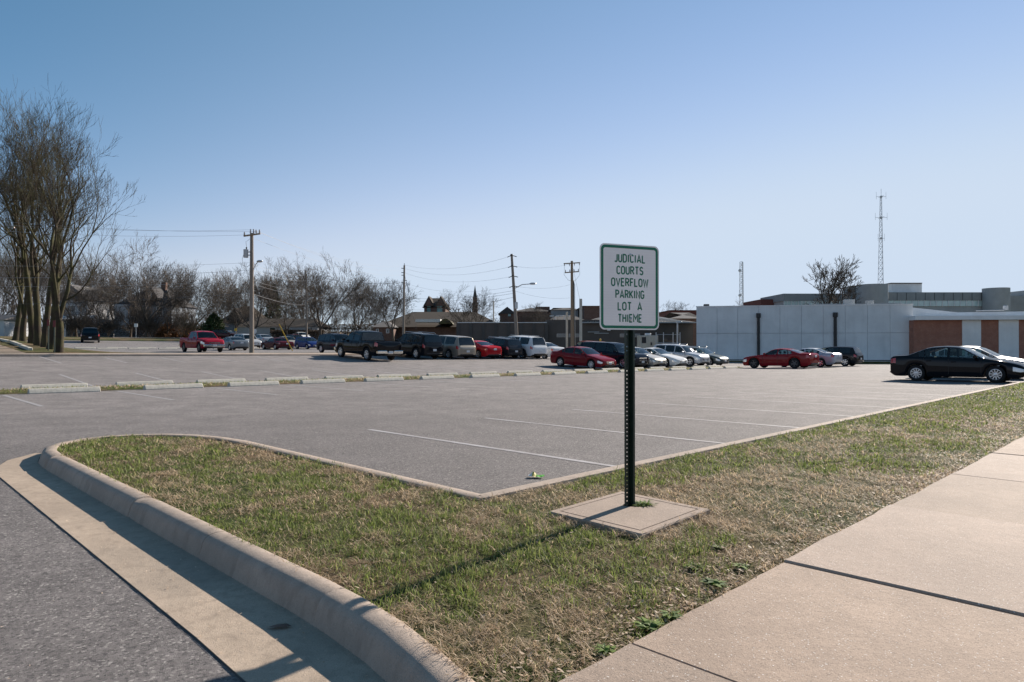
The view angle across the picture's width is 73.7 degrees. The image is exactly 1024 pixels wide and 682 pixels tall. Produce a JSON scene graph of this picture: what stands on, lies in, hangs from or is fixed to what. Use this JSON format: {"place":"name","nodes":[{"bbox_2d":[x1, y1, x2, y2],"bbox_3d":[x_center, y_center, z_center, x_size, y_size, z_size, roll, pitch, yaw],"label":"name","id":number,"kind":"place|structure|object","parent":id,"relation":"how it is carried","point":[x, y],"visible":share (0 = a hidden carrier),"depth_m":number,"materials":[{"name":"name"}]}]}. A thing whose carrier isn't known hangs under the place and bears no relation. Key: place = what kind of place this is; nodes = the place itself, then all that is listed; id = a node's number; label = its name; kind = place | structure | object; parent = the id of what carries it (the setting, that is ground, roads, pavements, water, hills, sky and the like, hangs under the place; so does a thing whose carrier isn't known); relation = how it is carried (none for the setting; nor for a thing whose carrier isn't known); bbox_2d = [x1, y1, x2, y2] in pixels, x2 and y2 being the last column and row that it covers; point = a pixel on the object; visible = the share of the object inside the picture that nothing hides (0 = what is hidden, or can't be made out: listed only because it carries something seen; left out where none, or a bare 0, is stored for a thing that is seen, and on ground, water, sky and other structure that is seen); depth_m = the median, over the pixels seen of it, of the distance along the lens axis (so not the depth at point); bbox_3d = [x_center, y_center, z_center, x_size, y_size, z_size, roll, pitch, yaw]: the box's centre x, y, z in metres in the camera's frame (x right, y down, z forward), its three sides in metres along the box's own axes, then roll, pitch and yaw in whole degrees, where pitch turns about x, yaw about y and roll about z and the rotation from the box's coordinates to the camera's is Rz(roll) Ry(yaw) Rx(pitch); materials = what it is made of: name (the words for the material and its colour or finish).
{"place":"outdoors","nodes":[
{"label":"outdoors","id":0,"kind":"place"},
{"bbox_2d":[0,340,128,352],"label":"bank","id":1,"kind":"structure","parent":0,"point":[37,349],"depth_m":44.30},
{"bbox_2d":[0,80,56,239],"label":"bare tree","id":2,"kind":"object","parent":1,"relation":"on","point":[2,193],"visible":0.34,"depth_m":47.75,"materials":[{"name":"brown plant"}]},
{"bbox_2d":[0,163,76,341],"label":"bare tree","id":3,"kind":"object","parent":1,"relation":"on","point":[22,331],"visible":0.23,"depth_m":53.11,"materials":[{"name":"brown plant"}]},
{"bbox_2d":[0,101,86,345],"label":"bare tree","id":4,"kind":"object","parent":1,"relation":"on","point":[33,266],"visible":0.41,"depth_m":47.03,"materials":[{"name":"brown plant"}]},
{"bbox_2d":[0,72,98,343],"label":"bare tree","id":5,"kind":"object","parent":1,"relation":"on","point":[30,311],"visible":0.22,"depth_m":49.19,"materials":[{"name":"brown plant"}]},
{"bbox_2d":[0,88,117,346],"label":"bare tree","id":6,"kind":"object","parent":1,"relation":"on","point":[44,335],"visible":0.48,"depth_m":45.67,"materials":[{"name":"brown plant"}]},
{"bbox_2d":[2,101,117,348],"bbox_3d":[-29.302,-7.264,44.177,6.471,16.121,5.868,0,0,-34],"label":"bare tree","id":7,"kind":"object","parent":1,"relation":"on","point":[58,270],"visible":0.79,"depth_m":43.91,"materials":[{"name":"brown plant"}]},
{"bbox_2d":[0,110,141,352],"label":"bare tree","id":8,"kind":"object","parent":1,"relation":"on","point":[58,312],"visible":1,"depth_m":41.24,"materials":[{"name":"brown plant"}]},
{"bbox_2d":[0,336,223,340],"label":"verge","id":9,"kind":"structure","parent":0,"point":[112,339],"depth_m":94.74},
{"bbox_2d":[262,278,308,334],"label":"bare tree","id":10,"kind":"object","parent":9,"relation":"on","point":[284,318],"visible":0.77,"depth_m":117.47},
{"bbox_2d":[64,340,336,352],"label":"parking lot","id":11,"kind":"structure","parent":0,"point":[106,344],"depth_m":76.35,"materials":[{"name":"asphalt"}]},
{"bbox_2d":[80,327,101,342],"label":"parked car","id":12,"kind":"object","parent":11,"relation":"on","point":[90,333],"visible":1,"depth_m":83.89,"materials":[{"name":"paint"}]},
{"bbox_2d":[179,331,224,351],"bbox_3d":[-28.207,0.032,62.016,2.380,1.927,6.149,0,0,-45],"label":"pickup truck","id":13,"kind":"object","parent":11,"relation":"on","point":[201,341],"visible":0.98,"depth_m":61.05,"materials":[{"name":"paint"}]},
{"bbox_2d":[223,337,248,349],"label":"parked car","id":14,"kind":"object","parent":11,"relation":"on","point":[233,343],"visible":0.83,"depth_m":71.58,"materials":[{"name":"paint"}]},
{"bbox_2d":[261,338,293,349],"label":"parked car","id":15,"kind":"object","parent":11,"relation":"on","point":[276,343],"visible":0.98,"depth_m":78.77,"materials":[{"name":"paint"}]},
{"bbox_2d":[294,337,316,348],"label":"parked car","id":16,"kind":"object","parent":11,"relation":"on","point":[308,342],"visible":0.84,"depth_m":85.41,"materials":[{"name":"paint"}]},
{"bbox_2d":[316,333,347,352],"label":"parked car","id":17,"kind":"object","parent":11,"relation":"on","point":[326,342],"visible":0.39,"depth_m":62.10,"materials":[{"name":"paint"}]},
{"bbox_2d":[2,366,737,392],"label":"median grass","id":18,"kind":"structure","parent":0,"point":[223,382],"depth_m":27.20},
{"bbox_2d":[0,355,1023,681],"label":"parking lot","id":19,"kind":"structure","parent":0,"point":[86,617],"depth_m":12.87,"materials":[{"name":"asphalt"}]},
{"bbox_2d":[20,383,87,388],"bbox_3d":[-15.176,1.501,22.663,0.270,0.155,1.860,0,-1,44],"label":"wheel stop","id":20,"kind":"object","parent":19,"relation":"on","point":[55,385],"visible":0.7,"depth_m":22.58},
{"bbox_2d":[27,386,100,393],"bbox_3d":[-13.673,1.503,20.881,1.860,0.155,0.270,1,-1,-43],"label":"wheel stop","id":21,"kind":"object","parent":19,"relation":"on","point":[63,390],"visible":0.98,"depth_m":20.78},
{"bbox_2d":[0,456,244,681],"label":"seam","id":22,"kind":"object","parent":19,"relation":"on","point":[169,617],"visible":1,"depth_m":4.08,"materials":[{"name":"black plastic"}]},
{"bbox_2d":[143,383,202,389],"bbox_3d":[-11.429,1.537,23.075,0.270,0.155,1.860,0,-1,44],"label":"wheel stop","id":23,"kind":"object","parent":19,"relation":"on","point":[171,386],"visible":0.97,"depth_m":22.95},
{"bbox_2d":[0,453,385,681],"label":"gutter","id":24,"kind":"object","parent":19,"relation":"on","point":[258,649],"visible":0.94,"depth_m":4.03,"materials":[{"name":"concrete"}]},
{"bbox_2d":[0,353,406,356],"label":"kerb","id":25,"kind":"structure","parent":19,"relation":"on","point":[132,354],"depth_m":40.06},
{"bbox_2d":[227,381,278,386],"bbox_3d":[-9.482,1.567,25.076,0.270,0.155,1.860,0,-1,45],"label":"wheel stop","id":26,"kind":"object","parent":19,"relation":"on","point":[254,383],"visible":0.97,"depth_m":24.95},
{"bbox_2d":[334,330,402,360],"bbox_3d":[-9.850,0.255,46.471,2.380,1.927,6.149,0,2,-42],"label":"pickup truck","id":27,"kind":"object","parent":19,"relation":"on","point":[366,345],"visible":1,"depth_m":45.47,"materials":[{"name":"paint"}]},
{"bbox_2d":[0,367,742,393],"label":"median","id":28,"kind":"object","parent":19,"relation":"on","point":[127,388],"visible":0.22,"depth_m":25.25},
{"bbox_2d":[394,331,442,358],"bbox_3d":[-7.247,0.268,50.663,2.240,1.935,4.914,0,2,-45],"label":"parked car","id":29,"kind":"object","parent":19,"relation":"on","point":[416,345],"visible":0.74,"depth_m":49.20,"materials":[{"name":"paint"}]},
{"bbox_2d":[439,335,475,358],"bbox_3d":[-5.129,0.399,53.069,2.300,1.747,5.264,0,2,-45],"label":"minivan","id":30,"kind":"object","parent":19,"relation":"on","point":[459,346],"visible":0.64,"depth_m":51.33,"materials":[{"name":"paint"}]},
{"bbox_2d":[474,340,501,358],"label":"parked car","id":31,"kind":"object","parent":19,"relation":"on","point":[485,349],"visible":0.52,"depth_m":53.37,"materials":[{"name":"paint"}]},
{"bbox_2d":[369,429,615,466],"bbox_3d":[-0.484,1.509,9.837,5.491,0.001,0.100,0,-1,44],"label":"parking line","id":32,"kind":"object","parent":19,"relation":"on","point":[499,448],"visible":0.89,"depth_m":9.48,"materials":[{"name":"paint"}]},
{"bbox_2d":[484,336,522,357],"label":"parked car","id":33,"kind":"object","parent":19,"relation":"on","point":[511,346],"visible":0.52,"depth_m":55.32,"materials":[{"name":"paint"}]},
{"bbox_2d":[507,335,546,358],"bbox_3d":[0.528,0.455,58.443,2.380,1.945,5.314,0,2,-45],"label":"parked car","id":34,"kind":"object","parent":19,"relation":"on","point":[535,347],"visible":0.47,"depth_m":56.61,"materials":[{"name":"paint"}]},
{"bbox_2d":[38,381,1023,681],"label":"kerb","id":35,"kind":"structure","parent":19,"relation":"on","point":[384,645],"depth_m":4.28,"materials":[{"name":"concrete"}]},
{"bbox_2d":[550,346,615,368],"bbox_3d":[4.793,1.095,46.254,2.107,1.423,4.688,0,2,-45],"label":"parked car","id":36,"kind":"object","parent":19,"relation":"on","point":[589,358],"visible":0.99,"depth_m":45.71,"materials":[{"name":"paint"}]},
{"bbox_2d":[487,418,722,443],"bbox_3d":[1.425,1.524,11.746,5.491,0.006,0.100,0,-1,44],"label":"parking line","id":37,"kind":"object","parent":19,"relation":"on","point":[610,431],"visible":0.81,"depth_m":11.47,"materials":[{"name":"paint"}]},
{"bbox_2d":[580,341,648,367],"bbox_3d":[7.202,0.960,49.008,2.380,1.755,5.314,0,2,-45],"label":"parked car","id":38,"kind":"object","parent":19,"relation":"on","point":[614,350],"visible":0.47,"depth_m":48.25,"materials":[{"name":"paint"}]},
{"bbox_2d":[622,347,666,367],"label":"parked car","id":39,"kind":"object","parent":19,"relation":"on","point":[656,361],"visible":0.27,"depth_m":49.32,"materials":[{"name":"paint"}]},
{"bbox_2d":[636,348,687,366],"bbox_3d":[11.117,1.225,52.799,2.170,1.407,4.864,0,2,-45],"label":"parked car","id":40,"kind":"object","parent":19,"relation":"on","point":[672,359],"visible":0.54,"depth_m":51.34,"materials":[{"name":"paint"}]},
{"bbox_2d":[651,343,709,366],"bbox_3d":[13.593,1.097,55.415,2.173,1.771,4.767,0,1,-45],"label":"parked car","id":41,"kind":"object","parent":19,"relation":"on","point":[695,357],"visible":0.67,"depth_m":54.58,"materials":[{"name":"paint"}]},
{"bbox_2d":[685,346,728,365],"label":"parked car","id":42,"kind":"object","parent":19,"relation":"on","point":[717,359],"visible":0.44,"depth_m":56.02,"materials":[{"name":"paint"}]},
{"bbox_2d":[743,348,818,368],"bbox_3d":[19.831,1.272,50.520,2.270,1.471,5.214,0,-1,-45],"label":"parked car","id":43,"kind":"object","parent":19,"relation":"on","point":[795,359],"visible":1,"depth_m":49.59,"materials":[{"name":"paint"}]},
{"bbox_2d":[782,348,841,366],"bbox_3d":[23.330,1.302,54.021,2.236,1.510,4.975,0,-1,-45],"label":"parked car","id":44,"kind":"object","parent":19,"relation":"on","point":[828,359],"visible":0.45,"depth_m":52.29,"materials":[{"name":"paint"}]},
{"bbox_2d":[816,346,863,365],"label":"parked car","id":45,"kind":"object","parent":19,"relation":"on","point":[854,355],"visible":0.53,"depth_m":55.86,"materials":[{"name":"paint"}]},
{"bbox_2d":[890,346,1023,382],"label":"parked car","id":46,"kind":"object","parent":19,"relation":"on","point":[920,365],"visible":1,"depth_m":27.52,"materials":[{"name":"paint"}]},
{"bbox_2d":[930,346,1023,378],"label":"parked car","id":47,"kind":"object","parent":19,"relation":"on","point":[942,352],"visible":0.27,"depth_m":30.37,"materials":[{"name":"paint"}]},
{"bbox_2d":[0,0,1023,332],"label":"sky","id":48,"kind":"structure","parent":0,"point":[716,136],"materials":[{"name":"blue"}]},
{"bbox_2d":[55,382,1023,681],"bbox_3d":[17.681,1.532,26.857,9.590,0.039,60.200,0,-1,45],"label":"lawn","id":49,"kind":"structure","parent":0,"point":[526,622],"depth_m":5.16,"materials":[{"name":"plant"}]},
{"bbox_2d":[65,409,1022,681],"bbox_3d":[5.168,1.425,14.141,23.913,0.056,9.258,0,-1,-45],"label":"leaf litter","id":50,"kind":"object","parent":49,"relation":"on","point":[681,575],"visible":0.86,"depth_m":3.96,"materials":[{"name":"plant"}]},
{"bbox_2d":[548,491,709,539],"bbox_3d":[0.944,1.391,5.447,0.903,0.088,1.088,0,0,43],"label":"concrete pad","id":51,"kind":"object","parent":49,"relation":"on","point":[611,512],"visible":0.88,"depth_m":5.29,"materials":[{"name":"concrete"}]},
{"bbox_2d":[600,243,658,506],"bbox_3d":[0.960,0.323,5.614,0.566,2.226,0.059,0,0,-22],"label":"parking sign","id":52,"kind":"object","parent":51,"relation":"on","point":[629,288],"visible":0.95,"depth_m":5.61,"materials":[{"name":"metal"}]},
{"bbox_2d":[632,616,663,631],"bbox_3d":[0.653,1.355,3.248,0.171,0.031,0.170,0,0,0],"label":"weed","id":53,"kind":"object","parent":49,"relation":"on","point":[652,626],"visible":0.95,"depth_m":3.26,"materials":[{"name":"green plant"}]},
{"bbox_2d":[558,644,731,681],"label":"sidewalk","id":54,"kind":"structure","parent":0,"point":[630,663],"depth_m":2.79,"materials":[{"name":"concrete"}]},
{"bbox_2d":[632,563,1023,681],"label":"sidewalk","id":55,"kind":"structure","parent":0,"point":[784,622],"depth_m":3.14,"materials":[{"name":"concrete"}]},
{"bbox_2d":[856,363,889,364],"bbox_3d":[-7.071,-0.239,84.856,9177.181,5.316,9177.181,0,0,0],"label":"ground","id":56,"kind":"structure","parent":0,"point":[874,363],"depth_m":69.34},
{"bbox_2d":[0,315,27,335],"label":"white shed","id":57,"kind":"structure","parent":56,"relation":"on","point":[7,324],"depth_m":113.17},
{"bbox_2d":[0,167,65,340],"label":"bare tree","id":58,"kind":"object","parent":56,"relation":"on","point":[17,325],"visible":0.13,"depth_m":56.13,"materials":[{"name":"brown plant"}]},
{"bbox_2d":[44,278,117,336],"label":"bare tree","id":59,"kind":"object","parent":56,"relation":"on","point":[84,305],"visible":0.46,"depth_m":119.79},
{"bbox_2d":[60,284,114,336],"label":"white house","id":60,"kind":"structure","parent":56,"relation":"on","point":[66,332],"depth_m":128.48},
{"bbox_2d":[71,310,105,331],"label":"twiggy bush","id":61,"kind":"object","parent":56,"relation":"on","point":[92,324],"visible":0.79,"depth_m":116.38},
{"bbox_2d":[64,284,117,326],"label":"bare tree","id":62,"kind":"object","parent":56,"relation":"on","point":[85,299],"visible":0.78,"depth_m":118.97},
{"bbox_2d":[95,307,124,336],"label":"twiggy bush","id":63,"kind":"object","parent":56,"relation":"on","point":[111,326],"visible":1,"depth_m":116.25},
{"bbox_2d":[95,274,132,319],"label":"bare tree","id":64,"kind":"object","parent":56,"relation":"on","point":[112,297],"visible":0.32,"depth_m":133.77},
{"bbox_2d":[87,279,162,336],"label":"bare tree","id":65,"kind":"object","parent":56,"relation":"on","point":[142,294],"visible":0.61,"depth_m":121.35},
{"bbox_2d":[117,298,163,336],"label":"twiggy bush","id":66,"kind":"object","parent":56,"relation":"on","point":[132,309],"visible":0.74,"depth_m":118.37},
{"bbox_2d":[131,306,167,336],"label":"twiggy bush","id":67,"kind":"object","parent":56,"relation":"on","point":[151,327],"visible":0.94,"depth_m":117.69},
{"bbox_2d":[101,233,203,336],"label":"bare tree","id":68,"kind":"object","parent":56,"relation":"on","point":[147,285],"visible":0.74,"depth_m":117.15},
{"bbox_2d":[114,282,196,337],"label":"gabled house","id":69,"kind":"structure","parent":56,"relation":"on","point":[161,292],"depth_m":131.04,"materials":[{"name":"grey"}]},
{"bbox_2d":[151,285,197,337],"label":"bare tree","id":70,"kind":"object","parent":56,"relation":"on","point":[169,303],"visible":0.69,"depth_m":119.95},
{"bbox_2d":[165,309,198,337],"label":"twiggy bush","id":71,"kind":"object","parent":56,"relation":"on","point":[172,323],"visible":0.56,"depth_m":119.83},
{"bbox_2d":[166,308,208,335],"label":"twiggy bush","id":72,"kind":"object","parent":56,"relation":"on","point":[192,327],"visible":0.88,"depth_m":118.03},
{"bbox_2d":[161,264,228,330],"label":"bare tree","id":73,"kind":"object","parent":56,"relation":"on","point":[208,293],"visible":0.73,"depth_m":121.21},
{"bbox_2d":[196,312,228,332],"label":"cedar tree","id":74,"kind":"object","parent":56,"relation":"on","point":[213,322],"visible":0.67,"depth_m":112.17,"materials":[{"name":"green plant"}]},
{"bbox_2d":[211,288,257,333],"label":"bare tree","id":75,"kind":"object","parent":56,"relation":"on","point":[228,306],"visible":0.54,"depth_m":116.65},
{"bbox_2d":[200,271,288,334],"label":"bare tree","id":76,"kind":"object","parent":56,"relation":"on","point":[259,298],"visible":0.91,"depth_m":112.85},
{"bbox_2d":[224,307,266,332],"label":"brown roofed house","id":77,"kind":"structure","parent":56,"relation":"on","point":[230,327],"depth_m":138.02,"materials":[{"name":"blue"}]},
{"bbox_2d":[0,241,523,331],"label":"woodland","id":78,"kind":"object","parent":56,"relation":"on","point":[77,280],"visible":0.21,"depth_m":154.92,"materials":[{"name":"plant"}]},
{"bbox_2d":[237,318,328,336],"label":"ranch house","id":79,"kind":"structure","parent":56,"relation":"on","point":[299,323],"depth_m":126.35,"materials":[{"name":"brown"}]},
{"bbox_2d":[269,329,324,339],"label":"hedge","id":80,"kind":"object","parent":56,"relation":"on","point":[311,333],"visible":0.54,"depth_m":120.68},
{"bbox_2d":[272,251,339,317],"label":"bare tree","id":81,"kind":"object","parent":56,"relation":"on","point":[290,284],"visible":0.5,"depth_m":147.51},
{"bbox_2d":[276,252,372,334],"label":"bare tree","id":82,"kind":"object","parent":56,"relation":"on","point":[320,291],"visible":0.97,"depth_m":115.12,"materials":[{"name":"plant"}]},
{"bbox_2d":[322,324,376,333],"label":"hedge","id":83,"kind":"object","parent":56,"relation":"on","point":[336,329],"visible":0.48,"depth_m":127.80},
{"bbox_2d":[334,282,394,330],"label":"bare tree","id":84,"kind":"object","parent":56,"relation":"on","point":[365,293],"visible":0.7,"depth_m":133.86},
{"bbox_2d":[372,321,398,340],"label":"brick cottage","id":85,"kind":"structure","parent":56,"relation":"on","point":[384,329],"depth_m":116.02,"materials":[{"name":"brown"}]},
{"bbox_2d":[364,277,423,340],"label":"bare tree","id":86,"kind":"object","parent":56,"relation":"on","point":[381,298],"visible":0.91,"depth_m":112.44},
{"bbox_2d":[401,263,416,334],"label":"utility pole","id":87,"kind":"object","parent":56,"relation":"on","point":[403,314],"visible":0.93,"depth_m":104.92,"materials":[{"name":"brown wood"}]},
{"bbox_2d":[422,296,450,311],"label":"brick gable tower","id":88,"kind":"structure","parent":56,"relation":"on","point":[430,303],"depth_m":135.01,"materials":[{"name":"brown"}]},
{"bbox_2d":[389,312,492,337],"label":"brick hall","id":89,"kind":"structure","parent":56,"relation":"on","point":[433,322],"depth_m":122.02,"materials":[{"name":"brown"}]},
{"bbox_2d":[434,281,503,323],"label":"bare tree","id":90,"kind":"object","parent":56,"relation":"on","point":[467,302],"visible":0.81,"depth_m":116.98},
{"bbox_2d":[456,322,547,341],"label":"dark wall","id":91,"kind":"structure","parent":56,"relation":"on","point":[481,331],"depth_m":92.01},
{"bbox_2d":[507,254,535,335],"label":"utility pole","id":92,"kind":"object","parent":56,"relation":"on","point":[515,303],"visible":0.98,"depth_m":75.89,"materials":[{"name":"brown wood"}]},
{"bbox_2d":[517,307,550,321],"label":"dark roofed hall","id":93,"kind":"structure","parent":56,"relation":"on","point":[520,312],"depth_m":140.04,"materials":[{"name":"brown brick"}]},
{"bbox_2d":[518,302,559,321],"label":"bare tree","id":94,"kind":"object","parent":56,"relation":"on","point":[539,318],"visible":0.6,"depth_m":110.55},
{"bbox_2d":[564,261,579,346],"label":"utility pole","id":95,"kind":"object","parent":56,"relation":"on","point":[572,313],"visible":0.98,"depth_m":77.88,"materials":[{"name":"brown wood"}]},
{"bbox_2d":[578,306,599,319],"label":"flat dark building","id":96,"kind":"structure","parent":56,"relation":"on","point":[590,312],"depth_m":130.04,"materials":[{"name":"brown brick"}]},
{"bbox_2d":[544,317,695,351],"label":"service building","id":97,"kind":"structure","parent":56,"relation":"on","point":[592,330],"depth_m":92.51,"materials":[{"name":"brown"}]},
{"bbox_2d":[637,333,657,350],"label":"generator","id":98,"kind":"object","parent":56,"relation":"on","point":[647,340],"visible":0.8,"depth_m":82.00,"materials":[{"name":"grey metal"}]},
{"bbox_2d":[664,313,696,351],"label":"canopy","id":99,"kind":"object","parent":56,"relation":"on","point":[685,316],"depth_m":118.41,"materials":[{"name":"brown metal"}]},
{"bbox_2d":[696,299,912,360],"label":"grey building","id":100,"kind":"structure","parent":56,"relation":"on","point":[871,330],"depth_m":73.77,"materials":[{"name":"metal"}]},
{"bbox_2d":[801,254,861,304],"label":"bare tree","id":101,"kind":"object","parent":56,"relation":"on","point":[830,288],"visible":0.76,"depth_m":136.44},
{"bbox_2d":[875,196,886,283],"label":"lattice tower","id":102,"kind":"structure","parent":56,"relation":"on","point":[879,218],"depth_m":190.19,"materials":[{"name":"metal"}]},
{"bbox_2d":[743,283,1023,311],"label":"courthouse","id":103,"kind":"structure","parent":56,"relation":"on","point":[998,298],"depth_m":148.07,"materials":[{"name":"concrete"}]},
{"bbox_2d":[909,305,1023,358],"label":"brick wing","id":104,"kind":"structure","parent":56,"relation":"on","point":[1002,333],"depth_m":69.99,"materials":[{"name":"brick"}]},
{"bbox_2d":[784,505,1023,616],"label":"sidewalk","id":105,"kind":"structure","parent":0,"point":[974,561],"depth_m":4.28,"materials":[{"name":"concrete"}]},
{"bbox_2d":[892,474,1023,523],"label":"sidewalk","id":106,"kind":"structure","parent":0,"point":[988,498],"depth_m":5.94,"materials":[{"name":"concrete"}]},
{"bbox_2d":[952,453,1023,481],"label":"sidewalk","id":107,"kind":"structure","parent":0,"point":[1001,466],"depth_m":7.39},
{"bbox_2d":[992,438,1023,455],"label":"sidewalk","id":108,"kind":"structure","parent":0,"point":[1015,447],"depth_m":8.71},
{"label":"verge","id":109,"kind":"structure","parent":0,"visible":0},
{"bbox_2d":[242,229,262,352],"bbox_3d":[-17.170,-3.167,45.367,1.613,8.622,0.490,0,0,18],"label":"utility pole","id":110,"kind":"object","parent":109,"relation":"on","point":[246,251],"visible":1,"depth_m":45.41,"materials":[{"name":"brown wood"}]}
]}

